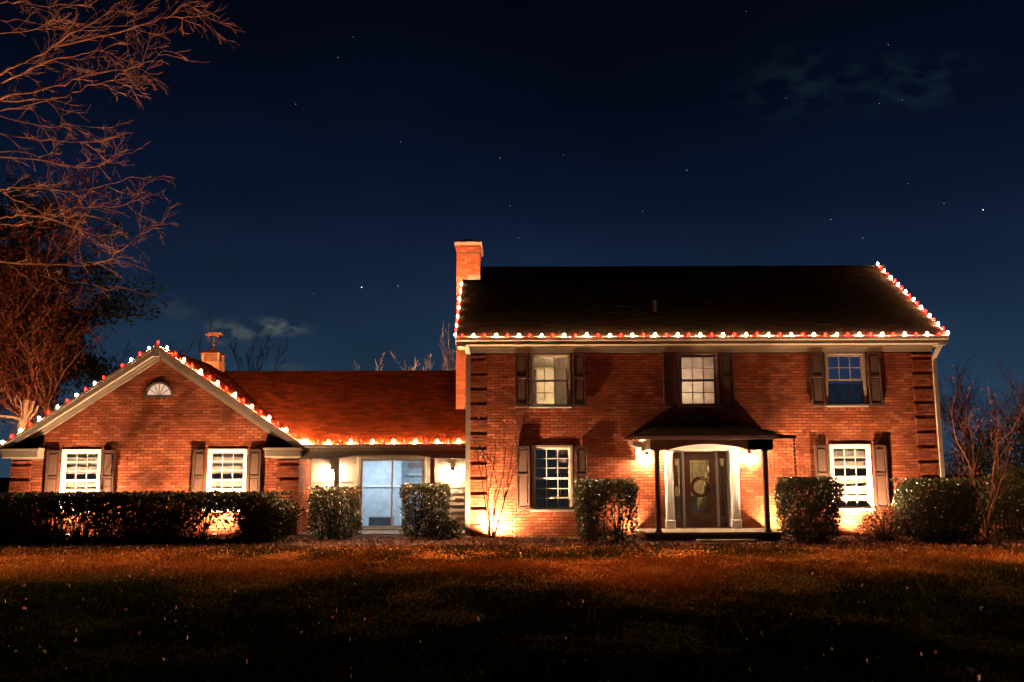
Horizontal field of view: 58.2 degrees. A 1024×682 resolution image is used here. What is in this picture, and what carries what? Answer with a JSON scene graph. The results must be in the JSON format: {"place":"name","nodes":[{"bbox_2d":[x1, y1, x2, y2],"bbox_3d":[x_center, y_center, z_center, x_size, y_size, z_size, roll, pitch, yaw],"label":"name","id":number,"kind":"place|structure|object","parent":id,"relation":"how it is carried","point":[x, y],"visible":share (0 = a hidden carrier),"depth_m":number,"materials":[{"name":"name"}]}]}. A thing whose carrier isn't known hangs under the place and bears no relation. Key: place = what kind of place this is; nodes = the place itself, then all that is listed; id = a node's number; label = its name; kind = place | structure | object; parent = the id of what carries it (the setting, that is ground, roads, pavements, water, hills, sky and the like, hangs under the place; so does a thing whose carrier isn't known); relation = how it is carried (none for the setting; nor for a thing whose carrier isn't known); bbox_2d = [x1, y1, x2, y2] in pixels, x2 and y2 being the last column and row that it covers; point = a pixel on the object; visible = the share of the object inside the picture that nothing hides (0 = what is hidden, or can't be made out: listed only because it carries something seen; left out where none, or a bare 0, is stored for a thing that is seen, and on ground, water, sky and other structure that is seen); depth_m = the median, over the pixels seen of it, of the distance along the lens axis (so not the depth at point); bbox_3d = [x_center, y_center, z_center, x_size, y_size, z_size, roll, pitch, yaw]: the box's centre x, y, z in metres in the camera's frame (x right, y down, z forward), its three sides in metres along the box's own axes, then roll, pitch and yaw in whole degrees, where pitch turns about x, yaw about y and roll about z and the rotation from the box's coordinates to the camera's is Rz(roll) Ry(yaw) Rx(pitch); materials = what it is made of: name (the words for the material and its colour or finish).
{"place":"outdoors","nodes":[
{"label":"outdoors","id":0,"kind":"place"},
{"bbox_2d":[0,474,1023,681],"bbox_3d":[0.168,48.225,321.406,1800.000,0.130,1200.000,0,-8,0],"label":"ground","id":1,"kind":"structure","parent":0,"point":[4,484],"depth_m":10.90,"materials":[{"name":"plant"}]},
{"bbox_2d":[0,192,32,277],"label":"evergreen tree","id":2,"kind":"object","parent":1,"relation":"on","point":[15,220],"visible":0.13,"depth_m":46.63,"materials":[{"name":"green plant"}]},
{"bbox_2d":[0,396,38,433],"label":"pollarded tree","id":3,"kind":"object","parent":1,"relation":"on","point":[22,422],"visible":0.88,"depth_m":27.12,"materials":[{"name":"brown plant"}]},
{"bbox_2d":[0,338,69,514],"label":"crape myrtle","id":4,"kind":"object","parent":1,"relation":"on","point":[34,399],"visible":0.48,"depth_m":30.48,"materials":[{"name":"brown plant"}]},
{"bbox_2d":[0,214,116,428],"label":"oak tree","id":5,"kind":"object","parent":1,"relation":"on","point":[53,349],"visible":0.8,"depth_m":37.29,"materials":[{"name":"brown plant"}]},
{"bbox_2d":[0,151,120,394],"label":"oak tree","id":6,"kind":"object","parent":1,"relation":"on","point":[28,289],"visible":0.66,"depth_m":37.96,"materials":[{"name":"brown plant"}]},
{"bbox_2d":[0,169,168,424],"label":"evergreen tree","id":7,"kind":"object","parent":1,"relation":"on","point":[91,368],"visible":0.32,"depth_m":43.69,"materials":[{"name":"green plant"}]},
{"bbox_2d":[68,337,136,390],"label":"background tree","id":8,"kind":"object","parent":1,"relation":"on","point":[96,379],"visible":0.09,"depth_m":52.76,"materials":[{"name":"brown plant"}]},
{"bbox_2d":[0,0,242,297],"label":"bare tree","id":9,"kind":"object","parent":1,"relation":"on","point":[55,44],"visible":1,"depth_m":17.80,"materials":[{"name":"red plant"}]},
{"bbox_2d":[167,313,223,360],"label":"background tree","id":10,"kind":"object","parent":1,"relation":"on","point":[199,344],"visible":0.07,"depth_m":54.69,"materials":[{"name":"brown plant"}]},
{"bbox_2d":[221,326,296,371],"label":"background tree","id":11,"kind":"object","parent":1,"relation":"on","point":[248,361],"visible":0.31,"depth_m":57.95,"materials":[{"name":"brown plant"}]},
{"bbox_2d":[353,352,455,370],"bbox_3d":[-4.137,3.777,37.874,5.180,6.939,2.329,0,-8,0],"label":"bare sapling","id":12,"kind":"object","parent":1,"relation":"on","point":[414,367],"visible":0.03,"depth_m":38.60,"materials":[{"name":"brown plant"}]},
{"bbox_2d":[390,321,455,369],"bbox_3d":[-3.168,3.270,37.565,3.886,7.843,3.954,0,-8,0],"label":"bare sapling","id":13,"kind":"object","parent":1,"relation":"on","point":[451,357],"visible":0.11,"depth_m":36.60,"materials":[{"name":"brown plant"}]},
{"bbox_2d":[0,239,948,542],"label":"brick house","id":14,"kind":"structure","parent":1,"relation":"on","point":[856,411],"depth_m":25.38,"materials":[{"name":"red brick"}]},
{"bbox_2d":[1,341,158,443],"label":"string lights","id":15,"kind":"object","parent":14,"relation":"attached to","point":[77,395],"visible":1,"depth_m":25.89},
{"bbox_2d":[59,449,102,511],"bbox_3d":[-12.116,3.920,25.892,1.160,1.740,0.290,0,-8,0],"label":"window","id":16,"kind":"structure","parent":14,"relation":"in","point":[83,473],"depth_m":25.92,"materials":[{"name":"white paint"}]},
{"bbox_2d":[144,382,172,397],"bbox_3d":[-10.045,1.391,26.214,0.820,0.455,0.145,0,-8,0],"label":"fan window","id":17,"kind":"structure","parent":14,"relation":"in","point":[157,389],"depth_m":26.18,"materials":[{"name":"white glass"}]},
{"bbox_2d":[204,448,247,510],"bbox_3d":[-8.006,3.906,25.892,1.160,1.740,0.290,0,-8,0],"label":"window","id":18,"kind":"structure","parent":14,"relation":"in","point":[226,468],"depth_m":25.92,"materials":[{"name":"white paint"}]},
{"bbox_2d":[166,347,304,442],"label":"string lights","id":19,"kind":"object","parent":14,"relation":"attached to","point":[235,396],"visible":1,"depth_m":25.89},
{"bbox_2d":[328,467,333,475],"bbox_3d":[-5.337,3.875,27.230,0.170,0.295,0.213,0,-8,0],"label":"wall lantern","id":20,"kind":"object","parent":14,"relation":"attached to","point":[332,471],"depth_m":27.17,"materials":[{"name":"white glass"}]},
{"bbox_2d":[369,516,393,525],"bbox_3d":[-4.050,5.617,28.491,0.700,0.370,0.600,0,-8,0],"label":"ottoman","id":21,"kind":"object","parent":14,"relation":"in","point":[379,520],"visible":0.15,"depth_m":28.20,"materials":[{"name":"grey fabric"}]},
{"bbox_2d":[306,440,459,443],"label":"string lights","id":22,"kind":"object","parent":14,"relation":"on","point":[359,443],"visible":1,"depth_m":25.64},
{"bbox_2d":[357,456,426,529],"bbox_3d":[-3.564,4.503,27.298,2.040,2.150,0.160,0,-8,0],"label":"patio door","id":23,"kind":"structure","parent":14,"relation":"in","point":[360,458],"depth_m":27.34,"materials":[{"name":"white wood"}]},
{"bbox_2d":[449,467,454,476],"bbox_3d":[-1.766,3.883,27.227,0.170,0.295,0.213,0,-8,0],"label":"wall lantern","id":24,"kind":"object","parent":14,"relation":"attached to","point":[452,469],"depth_m":27.18,"materials":[{"name":"white glass"}]},
{"bbox_2d":[455,282,461,335],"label":"string lights","id":25,"kind":"object","parent":14,"relation":"on","point":[458,308],"visible":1,"depth_m":26.47},
{"bbox_2d":[529,353,571,407],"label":"window","id":26,"kind":"structure","parent":14,"relation":"in","point":[549,373],"depth_m":25.22,"materials":[{"name":"glass"}]},
{"bbox_2d":[531,445,573,511],"bbox_3d":[1.083,3.699,24.805,1.160,1.775,0.290,0,-8,0],"label":"window","id":27,"kind":"structure","parent":14,"relation":"in","point":[551,465],"depth_m":24.86,"materials":[{"name":"white paint"}]},
{"bbox_2d":[644,452,650,462],"bbox_3d":[3.631,3.114,24.698,0.170,0.295,0.213,0,-8,0],"label":"wall lantern","id":28,"kind":"object","parent":14,"relation":"attached to","point":[647,456],"depth_m":24.65,"materials":[{"name":"white glass"}]},
{"bbox_2d":[677,353,720,407],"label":"window","id":29,"kind":"structure","parent":14,"relation":"in","point":[697,373],"depth_m":25.17,"materials":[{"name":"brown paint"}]},
{"bbox_2d":[690,452,710,496],"bbox_3d":[5.109,3.630,24.965,0.576,1.209,0.086,0,-8,0],"label":"wreath","id":30,"kind":"object","parent":14,"relation":"attached to","point":[707,481],"visible":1,"depth_m":24.91,"materials":[{"name":"green plant"}]},
{"bbox_2d":[461,333,939,336],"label":"string lights","id":31,"kind":"object","parent":14,"relation":"on","point":[700,334],"visible":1,"depth_m":24.71},
{"bbox_2d":[746,450,753,460],"bbox_3d":[6.391,3.085,24.701,0.170,0.295,0.213,0,-8,0],"label":"wall lantern","id":32,"kind":"object","parent":14,"relation":"attached to","point":[749,455],"depth_m":24.64,"materials":[{"name":"white glass"}]},
{"bbox_2d":[793,439,799,534],"bbox_3d":[7.073,3.670,22.877,0.063,2.480,0.063,3,-9,-22],"label":"rain chain","id":33,"kind":"object","parent":14,"relation":"hanging from","point":[794,451],"visible":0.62,"depth_m":22.94,"materials":[{"name":"brown metal"}]},
{"bbox_2d":[823,352,868,406],"bbox_3d":[9.104,1.063,25.183,1.160,1.505,0.290,0,-8,0],"label":"window","id":34,"kind":"structure","parent":14,"relation":"in","point":[839,367],"depth_m":25.18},
{"bbox_2d":[828,444,875,510],"bbox_3d":[9.123,3.671,24.805,1.160,1.775,0.290,0,-8,0],"label":"window","id":35,"kind":"structure","parent":14,"relation":"in","point":[847,461],"depth_m":24.82,"materials":[{"name":"white glass"}]},
{"bbox_2d":[877,262,948,334],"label":"string lights","id":36,"kind":"object","parent":14,"relation":"attached to","point":[929,315],"visible":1,"depth_m":26.38},
{"bbox_2d":[0,532,1023,546],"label":"flower bed","id":37,"kind":"object","parent":1,"relation":"on","point":[496,539],"visible":0.34,"depth_m":22.76,"materials":[{"name":"brown soil"}]},
{"bbox_2d":[0,490,305,544],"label":"hedge","id":38,"kind":"object","parent":37,"relation":"on","point":[256,509],"visible":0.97,"depth_m":22.55,"materials":[{"name":"green plant"}]},
{"bbox_2d":[306,485,364,539],"bbox_3d":[-4.588,4.467,23.906,1.463,1.449,1.117,0,-8,0],"label":"boxwood shrub","id":39,"kind":"object","parent":37,"relation":"on","point":[331,492],"visible":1,"depth_m":23.66,"materials":[{"name":"green plant"}]},
{"bbox_2d":[399,482,453,537],"bbox_3d":[-2.280,4.473,24.212,1.478,1.507,1.110,0,-8,0],"label":"boxwood shrub","id":40,"kind":"object","parent":37,"relation":"on","point":[423,509],"visible":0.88,"depth_m":23.92,"materials":[{"name":"green plant"}]},
{"bbox_2d":[427,513,461,539],"bbox_3d":[-1.739,4.793,23.649,0.899,0.716,0.795,0,-8,0],"label":"garden plant","id":41,"kind":"object","parent":37,"relation":"on","point":[446,534],"visible":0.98,"depth_m":23.54,"materials":[{"name":"green plant"}]},
{"bbox_2d":[469,402,532,537],"bbox_3d":[-0.365,3.393,24.151,1.887,3.645,0.941,0,-8,0],"label":"bare bush","id":42,"kind":"object","parent":37,"relation":"on","point":[493,535],"visible":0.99,"depth_m":24.17,"materials":[{"name":"brown plant"}]},
{"bbox_2d":[573,478,639,541],"bbox_3d":[2.362,4.234,23.055,1.668,1.616,1.710,0,-8,0],"label":"boxwood shrub","id":43,"kind":"object","parent":37,"relation":"on","point":[587,492],"visible":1,"depth_m":22.52,"materials":[{"name":"green plant"}]},
{"bbox_2d":[772,476,844,541],"bbox_3d":[7.388,4.183,22.912,1.453,1.642,1.612,0,-8,0],"label":"boxwood shrub","id":44,"kind":"object","parent":37,"relation":"on","point":[819,503],"visible":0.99,"depth_m":22.39,"materials":[{"name":"green plant"}]},
{"bbox_2d":[854,504,917,540],"bbox_3d":[9.194,4.498,22.682,1.512,0.947,1.323,0,-8,0],"label":"azalea bush","id":45,"kind":"object","parent":37,"relation":"on","point":[884,535],"visible":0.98,"depth_m":22.57,"materials":[{"name":"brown plant"}]},
{"bbox_2d":[891,477,983,540],"bbox_3d":[10.526,4.189,22.878,1.723,1.600,1.912,0,-8,0],"label":"boxwood shrub","id":46,"kind":"object","parent":37,"relation":"on","point":[928,515],"visible":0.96,"depth_m":22.27,"materials":[{"name":"green plant"}]},
{"bbox_2d":[937,366,1023,536],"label":"crape myrtle","id":47,"kind":"object","parent":37,"relation":"on","point":[985,528],"visible":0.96,"depth_m":23.70,"materials":[{"name":"brown plant"}]},
{"bbox_2d":[967,463,1023,535],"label":"evergreen bush","id":48,"kind":"object","parent":37,"relation":"on","point":[1016,487],"visible":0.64,"depth_m":24.25,"materials":[{"name":"green plant"}]},
{"bbox_2d":[994,519,1023,541],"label":"picket fence","id":49,"kind":"object","parent":37,"relation":"on","point":[1011,523],"visible":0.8,"depth_m":22.33,"materials":[{"name":"black paint"}]},
{"bbox_2d":[0,535,1023,681],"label":"fallen leaves","id":50,"kind":"object","parent":1,"relation":"on","point":[970,669],"visible":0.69,"depth_m":21.04,"materials":[{"name":"brown plant"}]},
{"bbox_2d":[938,354,1005,474],"bbox_3d":[19.517,4.050,40.238,3.517,6.912,3.842,0,-8,0],"label":"background tree","id":51,"kind":"object","parent":1,"relation":"on","point":[950,416],"visible":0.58,"depth_m":39.80,"materials":[{"name":"brown plant"}]},
{"bbox_2d":[944,414,1023,521],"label":"evergreen thicket","id":52,"kind":"object","parent":1,"relation":"on","point":[984,451],"visible":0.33,"depth_m":32.62,"materials":[{"name":"green plant"}]},
{"bbox_2d":[988,359,1023,515],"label":"background tree","id":53,"kind":"object","parent":1,"relation":"on","point":[1011,415],"visible":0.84,"depth_m":33.83,"materials":[{"name":"brown plant"}]},
{"bbox_2d":[0,0,1023,477],"label":"sky","id":54,"kind":"structure","parent":0,"point":[344,147],"materials":[{"name":"blue"}]}
]}

